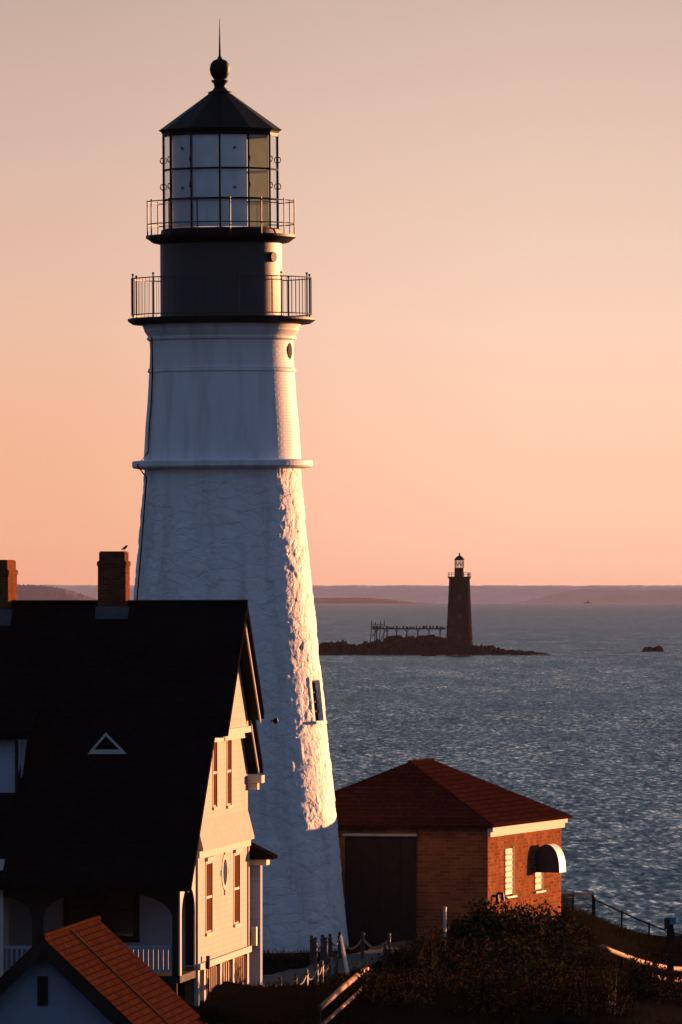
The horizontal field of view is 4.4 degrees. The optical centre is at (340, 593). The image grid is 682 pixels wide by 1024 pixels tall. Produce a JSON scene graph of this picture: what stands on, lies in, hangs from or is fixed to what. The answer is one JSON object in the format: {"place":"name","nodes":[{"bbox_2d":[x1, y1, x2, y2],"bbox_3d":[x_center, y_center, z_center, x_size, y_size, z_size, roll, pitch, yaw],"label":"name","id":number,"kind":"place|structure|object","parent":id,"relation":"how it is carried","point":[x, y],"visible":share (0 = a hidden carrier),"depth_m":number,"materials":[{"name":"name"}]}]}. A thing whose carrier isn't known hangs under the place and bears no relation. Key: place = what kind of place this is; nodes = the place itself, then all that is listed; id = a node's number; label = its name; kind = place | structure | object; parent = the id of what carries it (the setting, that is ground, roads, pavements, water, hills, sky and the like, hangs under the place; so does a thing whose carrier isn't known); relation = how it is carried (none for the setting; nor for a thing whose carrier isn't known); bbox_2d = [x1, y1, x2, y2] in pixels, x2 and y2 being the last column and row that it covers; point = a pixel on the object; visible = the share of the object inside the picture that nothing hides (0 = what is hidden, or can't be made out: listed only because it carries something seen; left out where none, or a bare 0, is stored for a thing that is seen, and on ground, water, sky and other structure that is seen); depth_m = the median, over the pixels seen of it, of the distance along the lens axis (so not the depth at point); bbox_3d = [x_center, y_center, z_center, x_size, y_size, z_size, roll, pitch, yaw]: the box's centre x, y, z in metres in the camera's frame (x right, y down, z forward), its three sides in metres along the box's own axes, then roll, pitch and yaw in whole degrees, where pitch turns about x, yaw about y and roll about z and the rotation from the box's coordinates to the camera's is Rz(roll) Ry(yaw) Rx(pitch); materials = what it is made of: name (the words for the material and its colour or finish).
{"place":"outdoors","nodes":[
{"label":"outdoors","id":0,"kind":"place"},
{"bbox_2d":[17,584,97,599],"bbox_3d":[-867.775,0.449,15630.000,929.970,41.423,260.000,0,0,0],"label":"wooded hill","id":1,"kind":"structure","parent":0,"point":[33,592],"depth_m":15572.35,"materials":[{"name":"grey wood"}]},
{"bbox_2d":[236,941,434,986],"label":"path","id":2,"kind":"structure","parent":0,"point":[287,975],"depth_m":228.05,"materials":[{"name":"grey concrete"}]},
{"bbox_2d":[360,932,364,957],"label":"bollard","id":3,"kind":"object","parent":2,"relation":"on","point":[362,936],"visible":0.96,"depth_m":233.64,"materials":[{"name":"wood"}]},
{"bbox_2d":[363,939,386,948],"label":"rope","id":4,"kind":"object","parent":3,"relation":"hanging from","point":[369,945],"visible":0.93,"depth_m":233.44,"materials":[{"name":"beige fabric"}]},
{"bbox_2d":[0,0,681,585],"label":"sky","id":5,"kind":"structure","parent":0,"point":[487,194],"materials":[{"name":"orange"}]},
{"bbox_2d":[30,585,681,602],"bbox_3d":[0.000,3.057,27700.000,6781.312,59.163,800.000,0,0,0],"label":"hills","id":6,"kind":"structure","parent":0,"point":[479,594],"depth_m":27524.53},
{"bbox_2d":[314,597,436,603],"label":"island","id":7,"kind":"structure","parent":0,"point":[338,600],"depth_m":21529.81,"materials":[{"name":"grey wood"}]},
{"bbox_2d":[177,905,681,1023],"bbox_3d":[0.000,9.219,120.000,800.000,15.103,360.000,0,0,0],"label":"ground","id":8,"kind":"structure","parent":0,"point":[236,1002],"depth_m":202.12,"materials":[{"name":"green plant"}]},
{"bbox_2d":[0,916,207,1023],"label":"garden shed","id":9,"kind":"structure","parent":8,"relation":"on","point":[94,970],"depth_m":180.42,"materials":[{"name":"orange"}]},
{"bbox_2d":[0,551,264,1005],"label":"keeper house","id":10,"kind":"structure","parent":8,"relation":"on","point":[130,755],"depth_m":201.26,"materials":[{"name":"black"}]},
{"bbox_2d":[63,891,139,941],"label":"window","id":11,"kind":"structure","parent":10,"relation":"in","point":[119,912],"depth_m":200.14,"materials":[{"name":"black glass"}]},
{"bbox_2d":[205,856,214,935],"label":"window","id":12,"kind":"structure","parent":10,"relation":"in","point":[209,860],"depth_m":202.40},
{"bbox_2d":[212,742,218,809],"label":"window","id":13,"kind":"structure","parent":10,"relation":"in","point":[215,751],"depth_m":203.59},
{"bbox_2d":[221,852,229,894],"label":"oval window","id":14,"kind":"structure","parent":10,"relation":"in","point":[225,870],"depth_m":205.44,"materials":[{"name":"white wood"}]},
{"bbox_2d":[226,740,232,808],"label":"window","id":15,"kind":"structure","parent":10,"relation":"in","point":[229,742],"depth_m":206.45,"materials":[{"name":"glass"}]},
{"bbox_2d":[233,848,242,927],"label":"window","id":16,"kind":"structure","parent":10,"relation":"in","point":[237,852],"depth_m":208.12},
{"bbox_2d":[128,19,348,952],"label":"lighthouse","id":17,"kind":"object","parent":8,"relation":"on","point":[222,464],"visible":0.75,"depth_m":242.31,"materials":[{"name":"paint"}]},
{"bbox_2d":[312,683,326,724],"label":"window","id":18,"kind":"structure","parent":17,"relation":"in","point":[314,691],"depth_m":243.19,"materials":[{"name":"paint"}]},
{"bbox_2d":[249,842,277,984],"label":"entry annex","id":19,"kind":"object","parent":8,"relation":"on","point":[259,856],"visible":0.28,"depth_m":210.84,"materials":[{"name":"paint"}]},
{"bbox_2d":[251,926,257,945],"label":"utility box","id":20,"kind":"object","parent":19,"relation":"attached to","point":[254,936],"visible":1,"depth_m":210.54,"materials":[{"name":"metal"}]},
{"bbox_2d":[277,976,281,984],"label":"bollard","id":21,"kind":"object","parent":8,"relation":"on","point":[279,978],"visible":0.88,"depth_m":208.43,"materials":[{"name":"wood"}]},
{"bbox_2d":[292,973,297,984],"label":"bollard","id":22,"kind":"object","parent":8,"relation":"on","point":[294,977],"visible":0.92,"depth_m":210.18,"materials":[{"name":"wood"}]},
{"bbox_2d":[303,969,308,984],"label":"bollard","id":23,"kind":"object","parent":8,"relation":"on","point":[306,974],"visible":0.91,"depth_m":212.39,"materials":[{"name":"wood"}]},
{"bbox_2d":[309,935,313,964],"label":"bollard","id":24,"kind":"object","parent":8,"relation":"on","point":[311,940],"visible":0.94,"depth_m":231.48,"materials":[{"name":"wood"}]},
{"bbox_2d":[313,937,317,964],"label":"bollard","id":25,"kind":"object","parent":8,"relation":"on","point":[315,941],"visible":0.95,"depth_m":230.43,"materials":[{"name":"wood"}]},
{"bbox_2d":[314,963,318,985],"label":"bollard","id":26,"kind":"object","parent":8,"relation":"on","point":[316,978],"visible":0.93,"depth_m":215.12,"materials":[{"name":"wood"}]},
{"bbox_2d":[318,960,323,983],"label":"bollard","id":27,"kind":"object","parent":8,"relation":"on","point":[321,975],"visible":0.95,"depth_m":216.98,"materials":[{"name":"wood"}]},
{"bbox_2d":[320,934,324,961],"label":"bollard","id":28,"kind":"object","parent":8,"relation":"on","point":[322,948],"visible":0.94,"depth_m":232.02,"materials":[{"name":"wood"}]},
{"bbox_2d":[323,937,327,964],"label":"bollard","id":29,"kind":"object","parent":8,"relation":"on","point":[325,941],"visible":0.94,"depth_m":230.42,"materials":[{"name":"wood"}]},
{"bbox_2d":[326,957,331,983],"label":"bollard","id":30,"kind":"object","parent":8,"relation":"on","point":[329,968],"visible":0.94,"depth_m":218.88,"materials":[{"name":"wood"}]},
{"bbox_2d":[328,934,332,960],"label":"bollard","id":31,"kind":"object","parent":8,"relation":"on","point":[330,938],"visible":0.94,"depth_m":232.56,"materials":[{"name":"wood"}]},
{"bbox_2d":[333,953,338,978],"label":"bollard","id":32,"kind":"object","parent":8,"relation":"on","point":[336,964],"visible":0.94,"depth_m":220.80,"materials":[{"name":"metal"}]},
{"bbox_2d":[318,970,358,988],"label":"rose shrub","id":33,"kind":"object","parent":8,"relation":"on","point":[342,978],"visible":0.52,"depth_m":206.63,"materials":[{"name":"green plant"}]},
{"bbox_2d":[337,932,341,958],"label":"bollard","id":34,"kind":"object","parent":8,"relation":"on","point":[339,949],"visible":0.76,"depth_m":233.63,"materials":[{"name":"wood"}]},
{"bbox_2d":[344,940,360,949],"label":"rope","id":35,"kind":"object","parent":34,"relation":"hanging from","point":[356,946],"visible":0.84,"depth_m":233.66,"materials":[{"name":"beige fabric"}]},
{"bbox_2d":[316,962,369,1023],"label":"rail fence","id":36,"kind":"object","parent":8,"relation":"on","point":[334,995],"visible":0.71,"depth_m":196.44,"materials":[{"name":"brown wood"}]},
{"bbox_2d":[340,935,348,974],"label":"slanting board","id":37,"kind":"object","parent":8,"relation":"on","point":[346,967],"visible":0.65,"depth_m":221.72,"materials":[{"name":"white wood"}]},
{"bbox_2d":[351,962,377,981],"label":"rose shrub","id":38,"kind":"object","parent":8,"relation":"on","point":[370,968],"visible":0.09,"depth_m":217.24,"materials":[{"name":"green plant"}]},
{"bbox_2d":[336,958,399,1003],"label":"rose shrub","id":39,"kind":"object","parent":8,"relation":"on","point":[366,981],"visible":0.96,"depth_m":202.54,"materials":[{"name":"green plant"}]},
{"bbox_2d":[383,944,387,969],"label":"bollard","id":40,"kind":"object","parent":8,"relation":"on","point":[386,948],"visible":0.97,"depth_m":226.27,"materials":[{"name":"metal"}]},
{"bbox_2d":[386,933,390,954],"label":"bollard","id":41,"kind":"object","parent":8,"relation":"on","point":[389,941],"visible":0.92,"depth_m":233.09,"materials":[{"name":"metal"}]},
{"bbox_2d":[374,944,415,971],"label":"rose shrub","id":42,"kind":"object","parent":8,"relation":"on","point":[398,952],"visible":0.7,"depth_m":225.95,"materials":[{"name":"green plant"}]},
{"bbox_2d":[389,949,417,971],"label":"rose shrub","id":43,"kind":"object","parent":8,"relation":"on","point":[409,957],"visible":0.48,"depth_m":225.72,"materials":[{"name":"green plant"}]},
{"bbox_2d":[374,968,437,1007],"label":"rose shrub","id":44,"kind":"object","parent":8,"relation":"on","point":[403,990],"visible":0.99,"depth_m":201.93,"materials":[{"name":"green plant"}]},
{"bbox_2d":[383,933,443,971],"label":"rose shrub","id":45,"kind":"object","parent":8,"relation":"on","point":[402,952],"visible":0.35,"depth_m":225.86,"materials":[{"name":"green plant"}]},
{"bbox_2d":[397,948,456,988],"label":"rose shrub","id":46,"kind":"object","parent":8,"relation":"on","point":[419,974],"visible":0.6,"depth_m":209.82,"materials":[{"name":"green plant"}]},
{"bbox_2d":[402,923,461,972],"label":"rose shrub","id":47,"kind":"object","parent":8,"relation":"on","point":[427,946],"visible":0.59,"depth_m":222.95,"materials":[{"name":"green plant"}]},
{"bbox_2d":[422,933,458,951],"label":"rose shrub","id":48,"kind":"object","parent":8,"relation":"on","point":[441,941],"visible":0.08,"depth_m":230.08,"materials":[{"name":"green plant"}]},
{"bbox_2d":[429,929,454,954],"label":"rose shrub","id":49,"kind":"object","parent":8,"relation":"on","point":[443,942],"visible":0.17,"depth_m":227.54,"materials":[{"name":"green plant"}]},
{"bbox_2d":[443,906,446,949],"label":"marker pole","id":50,"kind":"object","parent":8,"relation":"on","point":[444,918],"visible":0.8,"depth_m":233.96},
{"bbox_2d":[334,758,572,941],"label":"brick building","id":51,"kind":"structure","parent":8,"relation":"on","point":[423,843],"depth_m":247.07,"materials":[{"name":"red brick"}]},
{"bbox_2d":[345,837,415,941],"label":"door","id":52,"kind":"structure","parent":51,"relation":"in","point":[380,872],"depth_m":246.90,"materials":[{"name":"brown wood"}]},
{"bbox_2d":[504,846,516,898],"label":"window","id":53,"kind":"structure","parent":51,"relation":"in","point":[509,853],"depth_m":249.26,"materials":[{"name":"white wood"}]},
{"bbox_2d":[437,943,480,972],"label":"rose shrub","id":54,"kind":"object","parent":8,"relation":"on","point":[459,950],"visible":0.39,"depth_m":223.94,"materials":[{"name":"green plant"}]},
{"bbox_2d":[430,950,491,990],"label":"rose shrub","id":55,"kind":"object","parent":8,"relation":"on","point":[467,970],"visible":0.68,"depth_m":206.21,"materials":[{"name":"green plant"}]},
{"bbox_2d":[444,937,482,971],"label":"rose shrub","id":56,"kind":"object","parent":8,"relation":"on","point":[461,945],"visible":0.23,"depth_m":224.51,"materials":[{"name":"green plant"}]},
{"bbox_2d":[435,912,498,949],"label":"rose shrub","id":57,"kind":"object","parent":8,"relation":"on","point":[462,930],"visible":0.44,"depth_m":239.63,"materials":[{"name":"green plant"}]},
{"bbox_2d":[448,935,502,974],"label":"rose shrub","id":58,"kind":"object","parent":8,"relation":"on","point":[486,952],"visible":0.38,"depth_m":222.01,"materials":[{"name":"green plant"}]},
{"bbox_2d":[437,895,516,945],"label":"rose shrub","id":59,"kind":"object","parent":8,"relation":"on","point":[474,911],"visible":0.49,"depth_m":239.81,"materials":[{"name":"green plant"}]},
{"bbox_2d":[464,936,494,951],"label":"rose shrub","id":60,"kind":"object","parent":8,"relation":"on","point":[480,942],"visible":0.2,"depth_m":234.77,"materials":[{"name":"green plant"}]},
{"bbox_2d":[446,894,528,946],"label":"rose shrub","id":61,"kind":"object","parent":8,"relation":"on","point":[486,909],"visible":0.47,"depth_m":239.64,"materials":[{"name":"green plant"}]},
{"bbox_2d":[470,897,551,951],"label":"rose shrub","id":62,"kind":"object","parent":8,"relation":"on","point":[498,926],"visible":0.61,"depth_m":237.46,"materials":[{"name":"green plant"}]},
{"bbox_2d":[469,927,562,984],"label":"rose shrub","id":63,"kind":"object","parent":8,"relation":"on","point":[512,954],"visible":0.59,"depth_m":214.73,"materials":[{"name":"green plant"}]},
{"bbox_2d":[498,929,560,968],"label":"rose shrub","id":64,"kind":"object","parent":8,"relation":"on","point":[532,942],"visible":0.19,"depth_m":220.32,"materials":[{"name":"green plant"}]},
{"bbox_2d":[493,900,584,947],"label":"rose shrub","id":65,"kind":"object","parent":8,"relation":"on","point":[535,924],"visible":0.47,"depth_m":236.14,"materials":[{"name":"green plant"}]},
{"bbox_2d":[504,904,577,935],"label":"rose shrub","id":66,"kind":"object","parent":8,"relation":"on","point":[544,914],"visible":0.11,"depth_m":239.91,"materials":[{"name":"green plant"}]},
{"bbox_2d":[526,910,593,947],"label":"rose shrub","id":67,"kind":"object","parent":8,"relation":"on","point":[580,929],"visible":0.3,"depth_m":238.43,"materials":[{"name":"green plant"}]},
{"bbox_2d":[522,918,600,970],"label":"rose shrub","id":68,"kind":"object","parent":8,"relation":"on","point":[561,936],"visible":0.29,"depth_m":224.90,"materials":[{"name":"green plant"}]},
{"bbox_2d":[529,902,596,948],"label":"rose shrub","id":69,"kind":"object","parent":8,"relation":"on","point":[564,916],"visible":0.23,"depth_m":238.59,"materials":[{"name":"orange plant"}]},
{"bbox_2d":[556,967,615,1017],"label":"rose shrub","id":70,"kind":"object","parent":8,"relation":"on","point":[583,999],"visible":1,"depth_m":199.94,"materials":[{"name":"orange plant"}]},
{"bbox_2d":[579,943,618,973],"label":"rose shrub","id":71,"kind":"object","parent":8,"relation":"on","point":[601,957],"visible":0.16,"depth_m":227.13,"materials":[{"name":"green plant"}]},
{"bbox_2d":[586,946,620,975],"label":"rose shrub","id":72,"kind":"object","parent":8,"relation":"on","point":[608,962],"visible":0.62,"depth_m":224.82,"materials":[{"name":"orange plant"}]},
{"bbox_2d":[589,969,649,1016],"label":"rose shrub","id":73,"kind":"object","parent":8,"relation":"on","point":[612,998],"visible":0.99,"depth_m":200.44,"materials":[{"name":"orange plant"}]},
{"bbox_2d":[561,891,681,939],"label":"wire fence","id":74,"kind":"object","parent":8,"relation":"on","point":[570,897],"visible":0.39,"depth_m":270.97,"materials":[{"name":"brown metal"}]},
{"bbox_2d":[602,952,672,999],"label":"rose shrub","id":75,"kind":"object","parent":8,"relation":"on","point":[632,968],"visible":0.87,"depth_m":204.42,"materials":[{"name":"green plant"}]},
{"bbox_2d":[600,944,681,981],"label":"curved handrail","id":76,"kind":"object","parent":8,"relation":"on","point":[621,954],"visible":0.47,"depth_m":233.28,"materials":[{"name":"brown wood"}]},
{"bbox_2d":[623,954,681,1003],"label":"rose shrub","id":77,"kind":"object","parent":8,"relation":"on","point":[659,997],"visible":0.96,"depth_m":204.40,"materials":[{"name":"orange plant"}]},
{"bbox_2d":[657,969,681,1003],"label":"rose shrub","id":78,"kind":"object","parent":8,"relation":"on","point":[673,987],"visible":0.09,"depth_m":211.30,"materials":[{"name":"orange plant"}]},
{"bbox_2d":[664,917,675,986],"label":"sign post","id":79,"kind":"object","parent":8,"relation":"on","point":[670,922],"visible":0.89,"depth_m":236.91,"materials":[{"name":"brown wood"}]},
{"bbox_2d":[658,965,681,1006],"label":"rose shrub","id":80,"kind":"object","parent":8,"relation":"on","point":[678,993],"visible":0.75,"depth_m":206.39,"materials":[{"name":"green plant"}]},
{"bbox_2d":[314,603,681,935],"bbox_3d":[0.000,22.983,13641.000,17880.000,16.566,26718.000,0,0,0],"label":"sea","id":81,"kind":"structure","parent":0,"point":[581,724],"depth_m":1040.09,"materials":[{"name":"blue liquid"}]},
{"bbox_2d":[420,652,436,655],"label":"rock ledge","id":82,"kind":"object","parent":81,"relation":"in","point":[428,654],"visible":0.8,"depth_m":2093.68,"materials":[{"name":"brown stone"}]},
{"bbox_2d":[318,636,550,654],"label":"rocky islet","id":83,"kind":"object","parent":81,"relation":"in","point":[409,646],"visible":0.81,"depth_m":2125.04,"materials":[{"name":"brown stone"}]},
{"bbox_2d":[321,642,332,647],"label":"boulder","id":84,"kind":"object","parent":83,"relation":"on","point":[324,644],"visible":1,"depth_m":2131.12,"materials":[{"name":"brown stone"}]},
{"bbox_2d":[335,642,348,646],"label":"boulder","id":85,"kind":"object","parent":83,"relation":"on","point":[340,644],"visible":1,"depth_m":2130.73,"materials":[{"name":"brown stone"}]},
{"bbox_2d":[381,635,402,647],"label":"boulder","id":86,"kind":"object","parent":83,"relation":"on","point":[392,641],"visible":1,"depth_m":2130.12,"materials":[{"name":"brown stone"}]},
{"bbox_2d":[370,620,446,644],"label":"pier trestle","id":87,"kind":"object","parent":83,"relation":"on","point":[375,628],"visible":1,"depth_m":2135.10,"materials":[{"name":"brown wood"}]},
{"bbox_2d":[416,635,436,645],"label":"boulder","id":88,"kind":"object","parent":83,"relation":"on","point":[427,640],"visible":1,"depth_m":2129.71,"materials":[{"name":"brown stone"}]},
{"bbox_2d":[432,636,447,644],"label":"boulder","id":89,"kind":"object","parent":83,"relation":"on","point":[442,640],"visible":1,"depth_m":2130.39,"materials":[{"name":"brown stone"}]},
{"bbox_2d":[446,553,472,647],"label":"offshore lighthouse","id":90,"kind":"object","parent":83,"relation":"on","point":[459,624],"visible":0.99,"depth_m":2133.65,"materials":[{"name":"stone"}]},
{"bbox_2d":[641,645,663,651],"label":"rock ledge","id":91,"kind":"object","parent":81,"relation":"in","point":[658,648],"visible":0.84,"depth_m":2251.04,"materials":[{"name":"brown stone"}]},
{"bbox_2d":[511,588,681,602],"bbox_3d":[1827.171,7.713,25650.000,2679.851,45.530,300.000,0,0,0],"label":"headland","id":92,"kind":"structure","parent":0,"point":[618,595],"depth_m":25564.23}
]}

